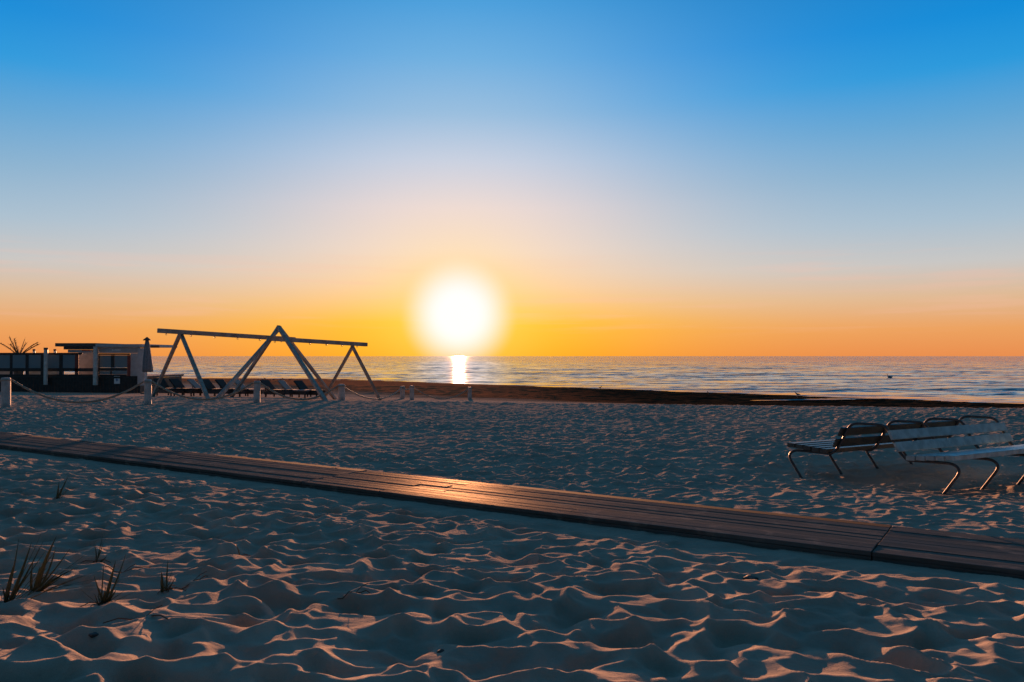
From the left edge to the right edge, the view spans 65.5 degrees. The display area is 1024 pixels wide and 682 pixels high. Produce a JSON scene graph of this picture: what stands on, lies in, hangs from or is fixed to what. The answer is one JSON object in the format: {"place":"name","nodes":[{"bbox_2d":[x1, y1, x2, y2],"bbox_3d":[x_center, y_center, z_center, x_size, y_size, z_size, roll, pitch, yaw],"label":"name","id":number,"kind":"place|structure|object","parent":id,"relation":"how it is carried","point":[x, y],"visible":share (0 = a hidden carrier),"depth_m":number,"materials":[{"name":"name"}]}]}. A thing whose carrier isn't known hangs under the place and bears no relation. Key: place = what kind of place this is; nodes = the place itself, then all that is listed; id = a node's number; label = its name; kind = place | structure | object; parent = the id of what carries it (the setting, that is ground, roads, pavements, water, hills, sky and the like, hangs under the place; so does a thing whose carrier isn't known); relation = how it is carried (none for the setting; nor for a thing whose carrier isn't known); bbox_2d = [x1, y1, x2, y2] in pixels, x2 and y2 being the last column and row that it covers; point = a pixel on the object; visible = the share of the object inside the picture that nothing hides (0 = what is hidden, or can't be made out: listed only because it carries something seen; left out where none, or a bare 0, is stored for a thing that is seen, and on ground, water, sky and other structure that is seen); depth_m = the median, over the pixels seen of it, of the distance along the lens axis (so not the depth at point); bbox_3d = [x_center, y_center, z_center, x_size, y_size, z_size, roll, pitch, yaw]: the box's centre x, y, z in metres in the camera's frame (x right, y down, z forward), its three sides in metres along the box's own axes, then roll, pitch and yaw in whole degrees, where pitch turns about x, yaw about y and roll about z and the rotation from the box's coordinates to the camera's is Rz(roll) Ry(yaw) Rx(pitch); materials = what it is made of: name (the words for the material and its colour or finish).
{"place":"outdoors","nodes":[
{"label":"outdoors","id":0,"kind":"place"},
{"bbox_2d":[0,378,1023,681],"bbox_3d":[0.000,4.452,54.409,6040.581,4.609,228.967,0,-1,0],"label":"sand beach","id":1,"kind":"structure","parent":0,"point":[484,596],"depth_m":6.07,"materials":[{"name":"beige sand"}]},
{"bbox_2d":[0,377,11,407],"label":"rope post","id":2,"kind":"object","parent":1,"relation":"on","point":[5,391],"visible":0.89,"depth_m":23.32,"materials":[{"name":"paint"}]},
{"bbox_2d":[12,379,143,402],"bbox_3d":[-13.056,1.506,24.024,3.578,0.746,0.070,0,-1,-18],"label":"rope","id":3,"kind":"object","parent":2,"relation":"attached to","point":[52,398],"visible":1,"depth_m":23.96,"materials":[{"name":"beige fabric"}]},
{"bbox_2d":[1,537,78,602],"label":"marram tuft","id":4,"kind":"object","parent":1,"relation":"on","point":[13,595],"visible":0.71,"depth_m":4.18,"materials":[{"name":"green plant"}]},
{"bbox_2d":[0,432,99,452],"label":"boardwalk","id":5,"kind":"structure","parent":1,"relation":"on","point":[17,442],"depth_m":13.68,"materials":[{"name":"brown wood"}]},
{"bbox_2d":[53,477,71,498],"bbox_3d":[-4.555,1.500,8.094,0.209,0.252,0.136,0,-1,0],"label":"marram tuft","id":6,"kind":"object","parent":1,"relation":"on","point":[58,494],"visible":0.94,"depth_m":8.10,"materials":[{"name":"green plant"}]},
{"bbox_2d":[27,538,123,594],"bbox_3d":[-2.458,1.275,4.499,0.658,0.340,0.198,0,-1,0],"label":"marram tuft","id":7,"kind":"object","parent":1,"relation":"on","point":[39,578],"visible":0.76,"depth_m":4.51,"materials":[{"name":"green plant"}]},
{"bbox_2d":[0,374,183,392],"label":"beach terrace","id":8,"kind":"structure","parent":1,"relation":"on","point":[84,384],"depth_m":46.94,"materials":[{"name":"brown wood"}]},
{"bbox_2d":[0,371,13,373],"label":"lounge sofa","id":9,"kind":"object","parent":8,"relation":"on","point":[4,372],"visible":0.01,"depth_m":48.27,"materials":[{"name":"grey fabric"}]},
{"bbox_2d":[0,336,40,373],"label":"potted palm","id":10,"kind":"object","parent":8,"relation":"on","point":[15,347],"visible":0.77,"depth_m":47.91,"materials":[{"name":"green plant"}]},
{"bbox_2d":[43,348,48,384],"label":"terrace pole","id":11,"kind":"object","parent":8,"relation":"attached to","point":[45,378],"visible":1,"depth_m":46.65,"materials":[{"name":"white metal"}]},
{"bbox_2d":[0,353,92,375],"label":"windbreak","id":12,"kind":"object","parent":8,"relation":"on","point":[28,362],"visible":0.95,"depth_m":47.09,"materials":[{"name":"black glass"}]},
{"bbox_2d":[29,371,64,373],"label":"lounge sofa","id":13,"kind":"object","parent":8,"relation":"on","point":[39,372],"visible":0.08,"depth_m":48.27,"materials":[{"name":"grey fabric"}]},
{"bbox_2d":[114,378,119,383],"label":"notice plate","id":14,"kind":"object","parent":8,"relation":"attached to","point":[116,380],"visible":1,"depth_m":46.92,"materials":[{"name":"white"}]},
{"bbox_2d":[88,632,98,637],"bbox_3d":[-1.869,1.313,3.561,0.038,0.017,0.038,-1,-2,44],"label":"pebble","id":15,"kind":"object","parent":1,"relation":"on","point":[93,634],"visible":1,"depth_m":3.55,"materials":[{"name":"stone"}]},
{"bbox_2d":[80,536,110,562],"bbox_3d":[-2.970,1.497,5.654,0.153,0.200,0.198,-1,-1,36],"label":"marram tuft","id":16,"kind":"object","parent":1,"relation":"on","point":[97,557],"visible":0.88,"depth_m":5.70,"materials":[{"name":"green plant"}]},
{"bbox_2d":[80,555,137,606],"bbox_3d":[-2.133,1.266,4.184,0.166,0.273,0.265,-1,-1,31],"label":"marram tuft","id":17,"kind":"object","parent":1,"relation":"on","point":[105,598],"visible":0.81,"depth_m":4.21,"materials":[{"name":"green plant"}]},
{"bbox_2d":[55,343,172,385],"bbox_3d":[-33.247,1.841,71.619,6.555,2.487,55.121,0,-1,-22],"label":"beach pavilion","id":18,"kind":"structure","parent":1,"relation":"on","point":[104,359],"depth_m":46.96,"materials":[{"name":"white wood"}]},
{"bbox_2d":[98,353,130,375],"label":"window","id":19,"kind":"structure","parent":18,"relation":"in","point":[109,364],"depth_m":46.96,"materials":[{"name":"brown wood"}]},
{"bbox_2d":[105,564,150,572],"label":"dry twig","id":20,"kind":"object","parent":1,"relation":"on","point":[126,569],"visible":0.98,"depth_m":5.24,"materials":[{"name":"brown wood"}]},
{"bbox_2d":[103,605,167,623],"bbox_3d":[-1.814,1.345,3.900,0.320,0.062,0.146,0,-1,0],"label":"dry twig","id":21,"kind":"object","parent":1,"relation":"on","point":[136,618],"visible":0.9,"depth_m":3.89,"materials":[{"name":"brown wood"}]},
{"bbox_2d":[140,337,152,393],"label":"closed parasol","id":22,"kind":"object","parent":1,"relation":"on","point":[147,365],"visible":0.86,"depth_m":45.45,"materials":[{"name":"grey fabric"}]},
{"bbox_2d":[143,379,152,404],"bbox_3d":[-11.249,1.726,24.611,0.274,1.077,0.274,0,-1,0],"label":"rope post","id":23,"kind":"object","parent":1,"relation":"on","point":[147,391],"visible":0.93,"depth_m":24.53,"materials":[{"name":"paint"}]},
{"bbox_2d":[152,381,252,399],"bbox_3d":[-9.756,1.564,25.204,2.992,0.633,0.070,0,-1,-22],"label":"rope","id":24,"kind":"object","parent":23,"relation":"attached to","point":[180,395],"visible":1,"depth_m":25.15,"materials":[{"name":"beige fabric"}]},
{"bbox_2d":[153,378,183,395],"bbox_3d":[-17.029,2.283,39.407,1.601,0.844,0.670,-1,-1,33],"label":"sun lounger","id":25,"kind":"object","parent":1,"relation":"on","point":[164,384],"visible":0.74,"depth_m":39.22,"materials":[{"name":"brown wood"}]},
{"bbox_2d":[157,562,185,593],"bbox_3d":[-2.012,1.387,4.669,0.153,0.185,0.150,-1,-1,42],"label":"marram tuft","id":26,"kind":"object","parent":1,"relation":"on","point":[164,587],"visible":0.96,"depth_m":4.66,"materials":[{"name":"green plant"}]},
{"bbox_2d":[169,379,201,395],"bbox_3d":[-16.319,2.312,39.771,1.601,0.844,0.670,0,-1,24],"label":"sun lounger","id":27,"kind":"object","parent":1,"relation":"on","point":[176,383],"visible":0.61,"depth_m":39.69,"materials":[{"name":"fabric"}]},
{"bbox_2d":[180,571,207,589],"bbox_3d":[-1.945,1.458,4.838,0.180,0.100,0.052,1,-1,-34],"label":"dry twig","id":28,"kind":"object","parent":1,"relation":"on","point":[194,580],"visible":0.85,"depth_m":4.87,"materials":[{"name":"brown wood"}]},
{"bbox_2d":[32,443,366,486],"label":"boardwalk","id":29,"kind":"structure","parent":1,"relation":"on","point":[294,474],"depth_m":11.06,"materials":[{"name":"brown wood"}]},
{"bbox_2d":[187,379,215,395],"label":"sun lounger","id":30,"kind":"object","parent":1,"relation":"on","point":[193,383],"visible":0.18,"depth_m":40.09,"materials":[{"name":"grey wood"}]},
{"bbox_2d":[202,379,232,395],"bbox_3d":[-14.621,2.314,39.425,1.601,0.844,0.670,0,-1,21],"label":"sun lounger","id":31,"kind":"object","parent":1,"relation":"on","point":[211,388],"visible":0.56,"depth_m":39.30,"materials":[{"name":"fabric"}]},
{"bbox_2d":[215,379,249,396],"bbox_3d":[-13.991,2.342,39.780,1.601,0.844,0.670,0,-1,18],"label":"sun lounger","id":32,"kind":"object","parent":1,"relation":"on","point":[221,383],"visible":0.43,"depth_m":39.73,"materials":[{"name":"fabric"}]},
{"bbox_2d":[234,379,266,396],"bbox_3d":[-13.201,2.372,40.145,1.601,0.844,0.670,0,-1,10],"label":"sun lounger","id":33,"kind":"object","parent":1,"relation":"on","point":[236,382],"visible":0.45,"depth_m":39.89,"materials":[{"name":"fabric"}]},
{"bbox_2d":[253,381,260,402],"bbox_3d":[-8.262,1.786,25.790,0.270,0.994,0.270,0,-1,0],"label":"rope post","id":34,"kind":"object","parent":1,"relation":"on","point":[256,396],"visible":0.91,"depth_m":25.70,"materials":[{"name":"paint"}]},
{"bbox_2d":[261,383,337,399],"bbox_3d":[-7.082,1.674,26.655,2.715,0.628,0.066,1,-1,-36],"label":"rope","id":35,"kind":"object","parent":34,"relation":"attached to","point":[273,391],"visible":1,"depth_m":26.55,"materials":[{"name":"beige fabric"}]},
{"bbox_2d":[152,325,381,400],"bbox_3d":[-9.654,1.192,33.319,9.683,3.606,15.280,1,-1,-28],"label":"swing frame","id":36,"kind":"object","parent":1,"relation":"on","point":[301,359],"visible":0.88,"depth_m":31.94,"materials":[{"name":"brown wood"}]},
{"bbox_2d":[260,380,293,397],"bbox_3d":[-11.660,2.353,39.420,1.601,0.844,0.670,0,-1,24],"label":"sun lounger","id":37,"kind":"object","parent":1,"relation":"on","point":[268,384],"visible":0.87,"depth_m":39.28,"materials":[{"name":"fabric"}]},
{"bbox_2d":[277,380,310,397],"bbox_3d":[-10.857,2.384,39.789,1.601,0.844,0.670,0,-1,13],"label":"sun lounger","id":38,"kind":"object","parent":1,"relation":"on","point":[285,385],"visible":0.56,"depth_m":39.61,"materials":[{"name":"fabric"}]},
{"bbox_2d":[293,380,325,396],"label":"sun lounger","id":39,"kind":"object","parent":1,"relation":"on","point":[300,384],"visible":0.46,"depth_m":40.16,"materials":[{"name":"fabric"}]},
{"bbox_2d":[338,384,345,400],"bbox_3d":[-5.888,1.923,27.522,0.300,0.876,0.300,0,-1,0],"label":"rope post","id":40,"kind":"object","parent":1,"relation":"on","point":[341,391],"visible":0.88,"depth_m":27.42,"materials":[{"name":"paint"}]},
{"bbox_2d":[345,387,401,399],"bbox_3d":[-5.788,2.119,34.443,0.037,0.916,13.594,0,-1,1],"label":"rope","id":41,"kind":"object","parent":40,"relation":"attached to","point":[372,398],"visible":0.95,"depth_m":33.06,"materials":[{"name":"beige fabric"}]},
{"bbox_2d":[337,583,369,598],"bbox_3d":[-0.933,1.466,4.674,0.194,0.063,0.074,0,-1,-24],"label":"dry twig","id":42,"kind":"object","parent":1,"relation":"on","point":[355,592],"visible":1,"depth_m":4.70,"materials":[{"name":"brown wood"}]},
{"bbox_2d":[399,386,404,398],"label":"rope post","id":43,"kind":"object","parent":1,"relation":"on","point":[402,393],"visible":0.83,"depth_m":41.26,"materials":[{"name":"paint"}]},
{"bbox_2d":[410,386,413,399],"bbox_3d":[-4.911,2.686,39.055,0.272,0.999,0.272,0,-1,0],"label":"rope post","id":44,"kind":"object","parent":1,"relation":"on","point":[411,392],"visible":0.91,"depth_m":38.97,"materials":[{"name":"paint"}]},
{"bbox_2d":[414,387,468,398],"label":"rope","id":45,"kind":"object","parent":44,"relation":"attached to","point":[441,398],"visible":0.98,"depth_m":41.45,"materials":[{"name":"beige fabric"}]},
{"bbox_2d":[468,387,471,398],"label":"rope post","id":46,"kind":"object","parent":1,"relation":"on","point":[470,393],"visible":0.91,"depth_m":43.91,"materials":[{"name":"paint"}]},
{"bbox_2d":[302,471,891,560],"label":"boardwalk","id":47,"kind":"structure","parent":1,"relation":"on","point":[823,536],"depth_m":7.54,"materials":[{"name":"brown wood"}]},
{"bbox_2d":[742,575,758,579],"bbox_3d":[1.591,1.587,5.309,0.089,0.041,0.090,-1,-1,42],"label":"pebble","id":48,"kind":"object","parent":1,"relation":"on","point":[750,577],"visible":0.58,"depth_m":5.29,"materials":[{"name":"stone"}]},
{"bbox_2d":[754,398,885,400],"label":"tide pool","id":49,"kind":"structure","parent":1,"relation":"on","point":[832,399],"depth_m":46.38,"materials":[{"name":"teal liquid"}]},
{"bbox_2d":[787,415,1023,494],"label":"double bench","id":50,"kind":"object","parent":1,"relation":"on","point":[910,435],"visible":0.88,"depth_m":10.17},
{"bbox_2d":[872,526,1023,579],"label":"boardwalk","id":51,"kind":"structure","parent":1,"relation":"on","point":[971,553],"depth_m":6.03,"materials":[{"name":"brown wood"}]},
{"bbox_2d":[0,0,1023,355],"label":"sky","id":52,"kind":"structure","parent":0,"point":[395,177],"materials":[{"name":"blue"}]},
{"bbox_2d":[24,356,1023,403],"bbox_3d":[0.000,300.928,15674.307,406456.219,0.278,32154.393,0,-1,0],"label":"sea","id":53,"kind":"structure","parent":0,"point":[991,379],"depth_m":131.62,"materials":[{"name":"teal liquid"}]}
]}

